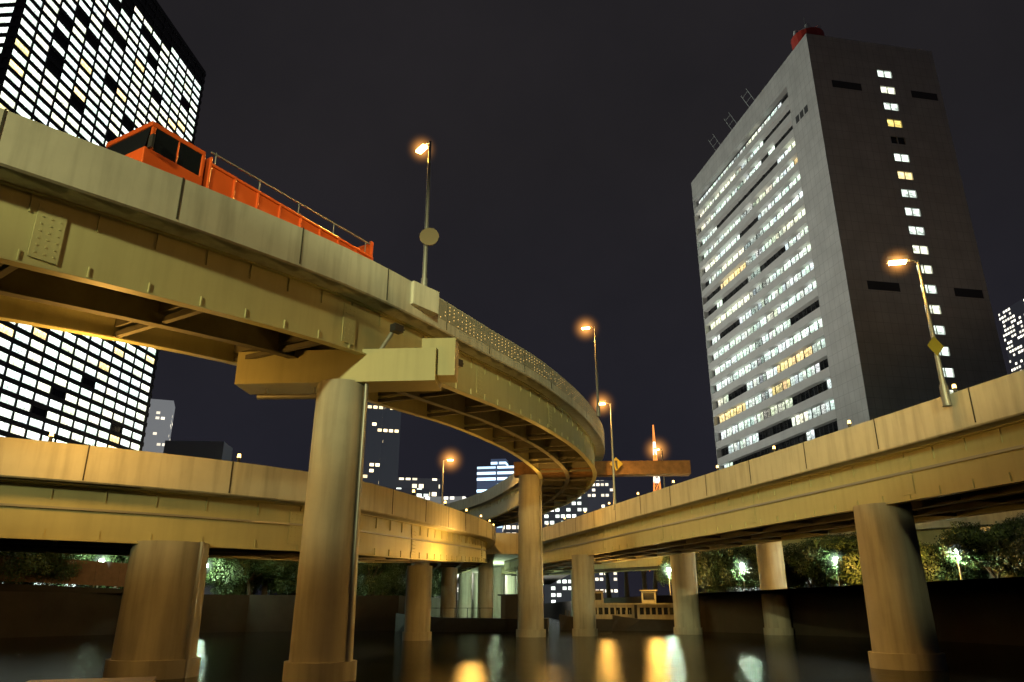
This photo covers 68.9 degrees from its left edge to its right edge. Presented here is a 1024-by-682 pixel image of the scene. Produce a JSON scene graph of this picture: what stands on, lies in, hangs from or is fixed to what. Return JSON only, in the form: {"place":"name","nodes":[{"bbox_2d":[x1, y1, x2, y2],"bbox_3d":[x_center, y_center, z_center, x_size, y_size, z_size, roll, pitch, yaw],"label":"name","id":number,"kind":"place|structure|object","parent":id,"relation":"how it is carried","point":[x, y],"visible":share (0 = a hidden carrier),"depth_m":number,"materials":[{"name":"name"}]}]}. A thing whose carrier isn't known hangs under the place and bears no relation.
{"place":"outdoors","nodes":[
{"label":"outdoors","id":0,"kind":"place"},
{"bbox_2d":[0,583,122,592],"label":"coping","id":1,"kind":"object","parent":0,"point":[20,587],"visible":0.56,"depth_m":66.08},
{"bbox_2d":[0,591,457,637],"bbox_3d":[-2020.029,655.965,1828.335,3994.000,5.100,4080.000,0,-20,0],"label":"embankment wall","id":2,"kind":"structure","parent":0,"point":[34,614],"depth_m":73.84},
{"bbox_2d":[238,569,282,594],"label":"tree","id":3,"kind":"object","parent":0,"point":[262,584],"depth_m":84.54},
{"bbox_2d":[477,459,513,532],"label":"office building","id":4,"kind":"structure","parent":0,"point":[497,471],"depth_m":488.32,"materials":[{"name":"blue"}]},
{"bbox_2d":[503,522,517,532],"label":"lit windows","id":5,"kind":"structure","parent":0,"point":[511,528],"depth_m":362.27,"materials":[{"name":"grey"}]},
{"bbox_2d":[0,616,1023,681],"bbox_3d":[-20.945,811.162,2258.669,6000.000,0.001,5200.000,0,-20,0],"label":"water","id":6,"kind":"structure","parent":0,"point":[555,654],"depth_m":36.13,"materials":[{"name":"black liquid"}]},
{"bbox_2d":[27,677,155,681],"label":"launch","id":7,"kind":"object","parent":6,"relation":"on","point":[139,679],"visible":1,"depth_m":10.94,"materials":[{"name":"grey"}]},
{"bbox_2d":[102,540,209,679],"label":"pier","id":8,"kind":"structure","parent":6,"relation":"in","point":[151,632],"depth_m":26.34,"materials":[{"name":"concrete"}]},
{"bbox_2d":[0,480,487,574],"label":"viaduct girders","id":9,"kind":"object","parent":8,"relation":"on","point":[26,523],"visible":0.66,"depth_m":28.39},
{"bbox_2d":[0,539,481,572],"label":"bridge underside","id":10,"kind":"object","parent":9,"relation":"attached to","point":[46,545],"visible":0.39,"depth_m":31.34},
{"bbox_2d":[0,437,495,547],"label":"parapet","id":11,"kind":"structure","parent":9,"relation":"on","point":[28,460],"depth_m":28.04,"materials":[{"name":"concrete"}]},
{"bbox_2d":[82,445,492,538],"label":"parapet joints","id":12,"kind":"object","parent":11,"relation":"attached to","point":[231,479],"visible":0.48,"depth_m":28.97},
{"bbox_2d":[441,458,453,504],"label":"lamp pole","id":13,"kind":"object","parent":11,"relation":"on","point":[442,478],"visible":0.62,"depth_m":79.68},
{"bbox_2d":[287,510,486,559],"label":"viaduct splice plates","id":14,"kind":"object","parent":9,"relation":"attached to","point":[294,534],"visible":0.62,"depth_m":31.67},
{"bbox_2d":[0,444,1023,563],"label":"service conduits","id":15,"kind":"object","parent":9,"relation":"attached to","point":[718,513],"visible":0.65,"depth_m":30.53,"materials":[{"name":"grey"}]},
{"bbox_2d":[282,379,363,681],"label":"pier","id":16,"kind":"structure","parent":6,"relation":"in","point":[317,652],"depth_m":26.05,"materials":[{"name":"concrete"}]},
{"bbox_2d":[234,347,440,394],"bbox_3d":[-6.693,1.195,29.146,7.723,1.300,1.500,-1,-20,4],"label":"pier cap","id":17,"kind":"object","parent":16,"relation":"on","point":[390,370],"visible":0.79,"depth_m":28.46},
{"bbox_2d":[257,387,315,399],"bbox_3d":[-8.494,2.011,28.890,2.702,0.510,0.220,-1,-20,2],"label":"pipe","id":18,"kind":"object","parent":17,"relation":"attached to","point":[265,396],"visible":0.85,"depth_m":28.76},
{"bbox_2d":[0,108,604,510],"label":"parapet","id":19,"kind":"structure","parent":17,"relation":"on","point":[42,158],"depth_m":22.60,"materials":[{"name":"concrete"}]},
{"bbox_2d":[106,121,373,259],"bbox_3d":[-9.518,-4.142,27.333,2.570,2.830,10.450,-11,-22,28],"label":"truck","id":20,"kind":"object","parent":19,"relation":"on","point":[213,177],"depth_m":24.16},
{"bbox_2d":[147,133,155,148],"bbox_3d":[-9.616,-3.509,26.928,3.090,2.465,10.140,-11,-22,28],"label":"mirror","id":21,"kind":"object","parent":20,"relation":"attached to","point":[151,141],"visible":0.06,"depth_m":22.44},
{"bbox_2d":[211,152,369,251],"bbox_3d":[-8.971,-4.768,28.559,2.400,0.575,8.070,-11,-22,28],"label":"railing","id":22,"kind":"object","parent":20,"relation":"attached to","point":[259,180],"visible":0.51,"depth_m":27.49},
{"bbox_2d":[0,108,586,414],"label":"parapet joints","id":23,"kind":"object","parent":19,"relation":"attached to","point":[3,117],"visible":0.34,"depth_m":25.02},
{"bbox_2d":[0,180,596,526],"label":"viaduct girders","id":24,"kind":"object","parent":19,"relation":"attached to","point":[105,250],"visible":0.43,"depth_m":24.12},
{"bbox_2d":[0,263,591,525],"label":"bridge underside","id":25,"kind":"object","parent":24,"relation":"attached to","point":[547,450],"visible":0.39,"depth_m":27.29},
{"bbox_2d":[27,202,586,454],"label":"viaduct splice plates","id":26,"kind":"object","parent":24,"relation":"attached to","point":[46,241],"visible":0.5,"depth_m":19.19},
{"bbox_2d":[410,281,438,315],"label":"viaduct lamp plinth","id":27,"kind":"structure","parent":19,"relation":"attached to","point":[424,299],"depth_m":30.93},
{"bbox_2d":[415,140,431,286],"bbox_3d":[-3.994,-5.429,32.909,0.320,7.810,1.285,14,-24,-35],"label":"lamp pole","id":28,"kind":"object","parent":27,"relation":"on","point":[424,280],"visible":0.77,"depth_m":32.54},
{"bbox_2d":[419,228,438,245],"bbox_3d":[-3.550,-4.474,32.001,0.840,0.840,0.060,0,-20,0],"label":"round sign","id":29,"kind":"object","parent":28,"relation":"attached to","point":[429,236],"visible":1,"depth_m":31.97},
{"bbox_2d":[435,299,604,440],"bbox_3d":[4.294,7.483,59.729,5.819,2.513,59.598,-3,-20,9],"label":"perforated barrier","id":30,"kind":"object","parent":19,"relation":"on","point":[458,319],"visible":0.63,"depth_m":39.44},
{"bbox_2d":[581,325,599,416],"bbox_3d":[6.155,2.285,58.460,1.285,7.510,0.320,-6,-21,17],"label":"lamp pole","id":31,"kind":"object","parent":19,"relation":"on","point":[597,395],"visible":1,"depth_m":58.11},
{"bbox_2d":[390,323,463,367],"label":"viaduct floodlight boxes","id":32,"kind":"object","parent":17,"relation":"attached to","point":[397,328],"visible":0.73,"depth_m":29.02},
{"bbox_2d":[422,338,458,382],"bbox_3d":[-2.790,0.759,28.966,1.367,1.500,1.088,0,-20,0],"label":"pier cap end","id":33,"kind":"object","parent":17,"relation":"attached to","point":[447,361],"visible":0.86,"depth_m":28.57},
{"bbox_2d":[402,565,431,640],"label":"pier","id":34,"kind":"structure","parent":6,"relation":"in","point":[417,619],"depth_m":56.73,"materials":[{"name":"concrete"}]},
{"bbox_2d":[440,565,456,617],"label":"pier","id":35,"kind":"structure","parent":6,"relation":"in","point":[448,588],"depth_m":92.09,"materials":[{"name":"concrete"}]},
{"bbox_2d":[458,570,471,617],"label":"pier","id":36,"kind":"structure","parent":6,"relation":"in","point":[465,593],"depth_m":110.95,"materials":[{"name":"concrete"}]},
{"bbox_2d":[395,580,548,631],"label":"wall","id":37,"kind":"structure","parent":6,"relation":"on","point":[507,621],"depth_m":75.75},
{"bbox_2d":[471,573,477,617],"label":"pier","id":38,"kind":"structure","parent":6,"relation":"in","point":[474,594],"depth_m":131.68,"materials":[{"name":"concrete"}]},
{"bbox_2d":[477,559,493,617],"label":"pier","id":39,"kind":"structure","parent":6,"relation":"in","point":[485,592],"depth_m":94.10,"materials":[{"name":"concrete"}]},
{"bbox_2d":[493,567,504,617],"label":"pier","id":40,"kind":"structure","parent":6,"relation":"in","point":[498,582],"depth_m":113.06,"materials":[{"name":"concrete"}]},
{"bbox_2d":[505,575,515,593],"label":"lit panel","id":41,"kind":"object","parent":6,"relation":"in","point":[510,584],"depth_m":134.29,"materials":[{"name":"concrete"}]},
{"bbox_2d":[516,474,545,636],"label":"pier","id":42,"kind":"structure","parent":6,"relation":"in","point":[530,615],"depth_m":64.54,"materials":[{"name":"concrete"}]},
{"bbox_2d":[184,332,543,677],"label":"drain pipes","id":43,"kind":"object","parent":42,"relation":"attached to","point":[356,530],"visible":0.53,"depth_m":26.86,"materials":[{"name":"grey"}]},
{"bbox_2d":[514,460,690,477],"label":"pier cap","id":44,"kind":"object","parent":42,"relation":"on","point":[652,468],"visible":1,"depth_m":67.06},
{"bbox_2d":[572,554,597,635],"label":"pier","id":45,"kind":"structure","parent":6,"relation":"in","point":[584,607],"depth_m":65.55,"materials":[{"name":"concrete"}]},
{"bbox_2d":[504,420,1023,572],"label":"viaduct girders","id":46,"kind":"object","parent":45,"relation":"on","point":[995,470],"visible":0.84,"depth_m":35.35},
{"bbox_2d":[509,457,915,568],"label":"viaduct splice plates","id":47,"kind":"object","parent":46,"relation":"attached to","point":[907,484],"visible":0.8,"depth_m":30.97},
{"bbox_2d":[509,483,1023,571],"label":"bridge underside","id":48,"kind":"object","parent":46,"relation":"attached to","point":[949,505],"visible":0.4,"depth_m":41.75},
{"bbox_2d":[542,369,1023,543],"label":"parapet","id":49,"kind":"structure","parent":46,"relation":"on","point":[999,401],"depth_m":33.39,"materials":[{"name":"concrete"}]},
{"bbox_2d":[599,401,616,509],"bbox_3d":[7.702,9.214,60.605,1.284,8.910,0.320,-4,-20,10],"label":"lamp pole","id":50,"kind":"object","parent":49,"relation":"on","point":[614,487],"visible":0.96,"depth_m":60.25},
{"bbox_2d":[575,387,975,531],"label":"panel joints","id":51,"kind":"object","parent":49,"relation":"attached to","point":[805,456],"visible":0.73,"depth_m":35.61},
{"bbox_2d":[886,255,951,406],"bbox_3d":[15.544,-0.455,28.556,1.284,6.110,0.320,-4,-20,10],"label":"lamp pole","id":52,"kind":"object","parent":49,"relation":"on","point":[945,395],"visible":1,"depth_m":28.40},
{"bbox_2d":[927,336,943,355],"bbox_3d":[15.969,0.191,28.122,0.710,0.800,0.001,3,-20,-10],"label":"road sign","id":53,"kind":"object","parent":52,"relation":"attached to","point":[935,345],"visible":1,"depth_m":28.12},
{"bbox_2d":[559,614,614,630],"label":"houseboat hull","id":54,"kind":"object","parent":6,"relation":"in","point":[565,622],"visible":0.29,"depth_m":81.91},
{"bbox_2d":[565,590,634,618],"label":"houseboat cabin","id":55,"kind":"object","parent":54,"relation":"on","point":[600,604],"visible":0.39,"depth_m":81.50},
{"bbox_2d":[595,593,631,613],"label":"houseboat glass","id":56,"kind":"object","parent":55,"relation":"in","point":[597,596],"visible":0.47,"depth_m":81.51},
{"bbox_2d":[611,615,674,630],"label":"houseboat hull","id":57,"kind":"object","parent":6,"relation":"in","point":[620,623],"visible":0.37,"depth_m":79.56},
{"bbox_2d":[617,590,673,619],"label":"houseboat cabin","id":58,"kind":"object","parent":57,"relation":"on","point":[645,604],"visible":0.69,"depth_m":79.87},
{"bbox_2d":[640,593,673,614],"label":"houseboat glass","id":59,"kind":"object","parent":58,"relation":"in","point":[648,596],"visible":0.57,"depth_m":79.86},
{"bbox_2d":[670,552,702,634],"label":"pier","id":60,"kind":"structure","parent":6,"relation":"in","point":[686,609],"depth_m":69.89,"materials":[{"name":"concrete"}]},
{"bbox_2d":[756,541,793,634],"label":"pier","id":61,"kind":"structure","parent":6,"relation":"in","point":[775,606],"depth_m":68.55,"materials":[{"name":"concrete"}]},
{"bbox_2d":[853,502,947,670],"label":"pier","id":62,"kind":"structure","parent":6,"relation":"in","point":[902,630],"depth_m":30.51,"materials":[{"name":"concrete"}]},
{"bbox_2d":[457,533,568,584],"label":"deck slab","id":63,"kind":"structure","parent":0,"point":[502,549],"depth_m":87.39,"materials":[{"name":"concrete"}]},
{"bbox_2d":[501,525,1001,575],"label":"viaduct girders","id":64,"kind":"object","parent":63,"relation":"attached to","point":[927,536],"visible":0.2,"depth_m":90.85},
{"bbox_2d":[505,566,661,575],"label":"girder","id":65,"kind":"object","parent":64,"relation":"attached to","point":[616,569],"visible":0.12,"depth_m":102.29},
{"bbox_2d":[810,509,1023,537],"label":"viaduct deck","id":66,"kind":"structure","parent":64,"relation":"on","point":[987,519],"depth_m":66.11,"materials":[{"name":"concrete"}]},
{"bbox_2d":[151,0,1023,603],"label":"sky","id":67,"kind":"structure","parent":0,"point":[569,138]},
{"bbox_2d":[605,573,611,597],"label":"tree","id":68,"kind":"object","parent":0,"point":[608,592],"visible":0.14,"depth_m":114.99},
{"bbox_2d":[624,572,629,596],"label":"tree","id":69,"kind":"object","parent":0,"point":[626,586],"visible":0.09,"depth_m":111.48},
{"bbox_2d":[610,505,647,589],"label":"building","id":70,"kind":"structure","parent":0,"point":[644,583],"depth_m":108.02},
{"bbox_2d":[650,425,660,570],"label":"tower","id":71,"kind":"structure","parent":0,"point":[654,482],"depth_m":1408.54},
{"bbox_2d":[653,570,657,595],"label":"tree","id":72,"kind":"object","parent":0,"point":[655,585],"visible":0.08,"depth_m":115.62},
{"bbox_2d":[544,587,1023,645],"bbox_3d":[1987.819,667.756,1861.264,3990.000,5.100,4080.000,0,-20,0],"label":"embankment wall","id":73,"kind":"structure","parent":0,"point":[985,615],"depth_m":63.42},
{"bbox_2d":[657,577,1023,595],"bbox_3d":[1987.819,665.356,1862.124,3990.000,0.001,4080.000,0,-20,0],"label":"bank top","id":74,"kind":"structure","parent":73,"relation":"on","point":[984,583],"depth_m":47.76,"materials":[{"name":"concrete"}]},
{"bbox_2d":[543,491,587,602],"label":"tower","id":75,"kind":"structure","parent":74,"relation":"on","point":[558,591],"depth_m":430.96,"materials":[{"name":"grey"}]},
{"bbox_2d":[588,480,618,597],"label":"tower","id":76,"kind":"structure","parent":74,"relation":"on","point":[600,494],"depth_m":501.91,"materials":[{"name":"grey"}]},
{"bbox_2d":[654,556,671,587],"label":"tree","id":77,"kind":"object","parent":74,"relation":"on","point":[661,575],"visible":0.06,"depth_m":89.03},
{"bbox_2d":[660,549,728,592],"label":"tree","id":78,"kind":"object","parent":74,"relation":"on","point":[667,559],"depth_m":84.77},
{"bbox_2d":[695,546,746,592],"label":"tree","id":79,"kind":"object","parent":74,"relation":"on","point":[711,576],"depth_m":79.24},
{"bbox_2d":[721,544,793,590],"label":"tree","id":80,"kind":"object","parent":74,"relation":"on","point":[748,559],"depth_m":75.72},
{"bbox_2d":[785,541,836,587],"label":"tree","id":81,"kind":"object","parent":74,"relation":"on","point":[795,573],"depth_m":73.93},
{"bbox_2d":[783,533,856,586],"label":"tree","id":82,"kind":"object","parent":74,"relation":"on","point":[815,560],"depth_m":68.78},
{"bbox_2d":[833,539,862,585],"bbox_3d":[31.209,19.520,65.203,6.672,5.367,7.015,0,-20,0],"label":"tree","id":83,"kind":"object","parent":74,"relation":"on","point":[852,563],"depth_m":64.53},
{"bbox_2d":[691,33,1006,590],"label":"tower walls","id":84,"kind":"structure","parent":74,"relation":"on","point":[879,351],"depth_m":141.55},
{"bbox_2d":[708,19,804,150],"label":"rooftop antennas","id":85,"kind":"object","parent":84,"relation":"on","point":[732,117],"visible":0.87,"depth_m":182.19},
{"bbox_2d":[694,98,836,587],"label":"tower spandrels","id":86,"kind":"object","parent":84,"relation":"attached to","point":[788,254],"visible":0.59,"depth_m":164.75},
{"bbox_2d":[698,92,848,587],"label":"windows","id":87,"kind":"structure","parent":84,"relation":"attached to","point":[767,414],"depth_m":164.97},
{"bbox_2d":[791,23,824,49],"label":"rooftop structure","id":88,"kind":"object","parent":84,"relation":"on","point":[797,37],"depth_m":158.71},
{"bbox_2d":[698,71,983,590],"bbox_3d":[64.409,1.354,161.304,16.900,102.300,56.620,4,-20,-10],"label":"tower windows","id":89,"kind":"structure","parent":84,"relation":"in","point":[944,350],"depth_m":158.63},
{"bbox_2d":[918,539,978,581],"bbox_3d":[34.994,18.655,62.274,6.002,4.971,7.499,0,-20,0],"label":"tree","id":90,"kind":"object","parent":74,"relation":"on","point":[939,560],"depth_m":59.89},
{"bbox_2d":[920,541,988,580],"bbox_3d":[36.986,19.197,63.503,8.403,4.804,7.676,0,-20,0],"label":"tree","id":91,"kind":"object","parent":74,"relation":"on","point":[983,574],"visible":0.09,"depth_m":61.12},
{"bbox_2d":[934,520,1023,577],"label":"tree","id":92,"kind":"object","parent":74,"relation":"on","point":[971,543],"depth_m":55.47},
{"bbox_2d":[979,526,1016,577],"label":"pier","id":93,"kind":"structure","parent":74,"relation":"on","point":[990,575],"depth_m":59.81,"materials":[{"name":"concrete"}]},
{"bbox_2d":[992,513,1023,573],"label":"tree","id":94,"kind":"object","parent":74,"relation":"on","point":[1016,554],"visible":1,"depth_m":52.26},
{"bbox_2d":[998,298,1023,372],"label":"tower","id":95,"kind":"structure","parent":74,"relation":"on","point":[1011,318],"depth_m":649.63,"materials":[{"name":"grey"}]},
{"bbox_2d":[998,513,1023,575],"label":"tree","id":96,"kind":"object","parent":74,"relation":"on","point":[1008,520],"depth_m":57.15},
{"label":"bank top","id":97,"kind":"structure","parent":0,"visible":0},
{"bbox_2d":[0,551,58,583],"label":"tree","id":98,"kind":"object","parent":97,"relation":"on","point":[31,560],"depth_m":63.67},
{"bbox_2d":[18,552,90,585],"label":"tree","id":99,"kind":"object","parent":97,"relation":"on","point":[60,558],"depth_m":66.49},
{"bbox_2d":[0,555,127,588],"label":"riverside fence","id":100,"kind":"object","parent":97,"relation":"on","point":[97,573],"visible":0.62,"depth_m":68.13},
{"bbox_2d":[71,554,128,588],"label":"tree","id":101,"kind":"object","parent":97,"relation":"on","point":[108,558],"depth_m":72.74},
{"bbox_2d":[0,0,205,450],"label":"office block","id":102,"kind":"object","parent":97,"relation":"on","point":[7,49],"visible":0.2,"depth_m":274.59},
{"bbox_2d":[0,0,15,52],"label":"windows","id":103,"kind":"structure","parent":102,"relation":"attached to","point":[3,20],"depth_m":242.94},
{"bbox_2d":[0,0,22,78],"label":"office block side cladding","id":104,"kind":"structure","parent":102,"relation":"attached to","point":[10,25],"depth_m":241.40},
{"bbox_2d":[0,0,202,450],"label":"windows","id":105,"kind":"structure","parent":102,"relation":"attached to","point":[31,369],"depth_m":273.67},
{"bbox_2d":[0,0,205,450],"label":"office block cladding","id":106,"kind":"structure","parent":102,"relation":"attached to","point":[20,384],"depth_m":275.91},
{"bbox_2d":[142,399,174,452],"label":"building","id":107,"kind":"structure","parent":97,"relation":"on","point":[160,418],"depth_m":450.18,"materials":[{"name":"grey"}]},
{"bbox_2d":[163,440,232,593],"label":"building","id":108,"kind":"structure","parent":97,"relation":"on","point":[218,450],"depth_m":442.88,"materials":[{"name":"grey"}]},
{"bbox_2d":[205,558,232,585],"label":"tree","id":109,"kind":"object","parent":97,"relation":"on","point":[211,575],"depth_m":78.49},
{"bbox_2d":[205,558,281,594],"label":"tree","id":110,"kind":"object","parent":97,"relation":"on","point":[231,580],"depth_m":79.69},
{"bbox_2d":[263,576,295,594],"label":"tree","id":111,"kind":"object","parent":97,"relation":"on","point":[268,580],"visible":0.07,"depth_m":84.79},
{"bbox_2d":[266,560,298,592],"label":"tree","id":112,"kind":"object","parent":97,"relation":"on","point":[286,576],"depth_m":80.53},
{"bbox_2d":[356,566,373,594],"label":"tree","id":113,"kind":"object","parent":97,"relation":"on","point":[358,590],"visible":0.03,"depth_m":82.07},
{"bbox_2d":[356,562,407,595],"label":"tree","id":114,"kind":"object","parent":97,"relation":"on","point":[385,573],"depth_m":82.36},
{"bbox_2d":[363,402,400,487],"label":"building","id":115,"kind":"structure","parent":97,"relation":"on","point":[381,451],"depth_m":395.07,"materials":[{"name":"grey"}]},
{"bbox_2d":[361,564,406,594],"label":"tree","id":116,"kind":"object","parent":97,"relation":"on","point":[398,577],"depth_m":88.49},
{"bbox_2d":[380,563,410,595],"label":"tree","id":117,"kind":"object","parent":97,"relation":"on","point":[398,589],"depth_m":92.60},
{"bbox_2d":[387,487,429,496],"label":"block","id":118,"kind":"structure","parent":97,"relation":"on","point":[421,492],"depth_m":328.19,"materials":[{"name":"grey"}]},
{"bbox_2d":[391,569,441,596],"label":"tree","id":119,"kind":"object","parent":97,"relation":"on","point":[435,572],"visible":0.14,"depth_m":99.89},
{"bbox_2d":[395,478,439,496],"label":"building","id":120,"kind":"structure","parent":97,"relation":"on","point":[432,485],"depth_m":338.69,"materials":[{"name":"grey"}]},
{"bbox_2d":[420,496,465,599],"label":"building","id":121,"kind":"structure","parent":97,"relation":"on","point":[450,499],"depth_m":288.67,"materials":[{"name":"grey"}]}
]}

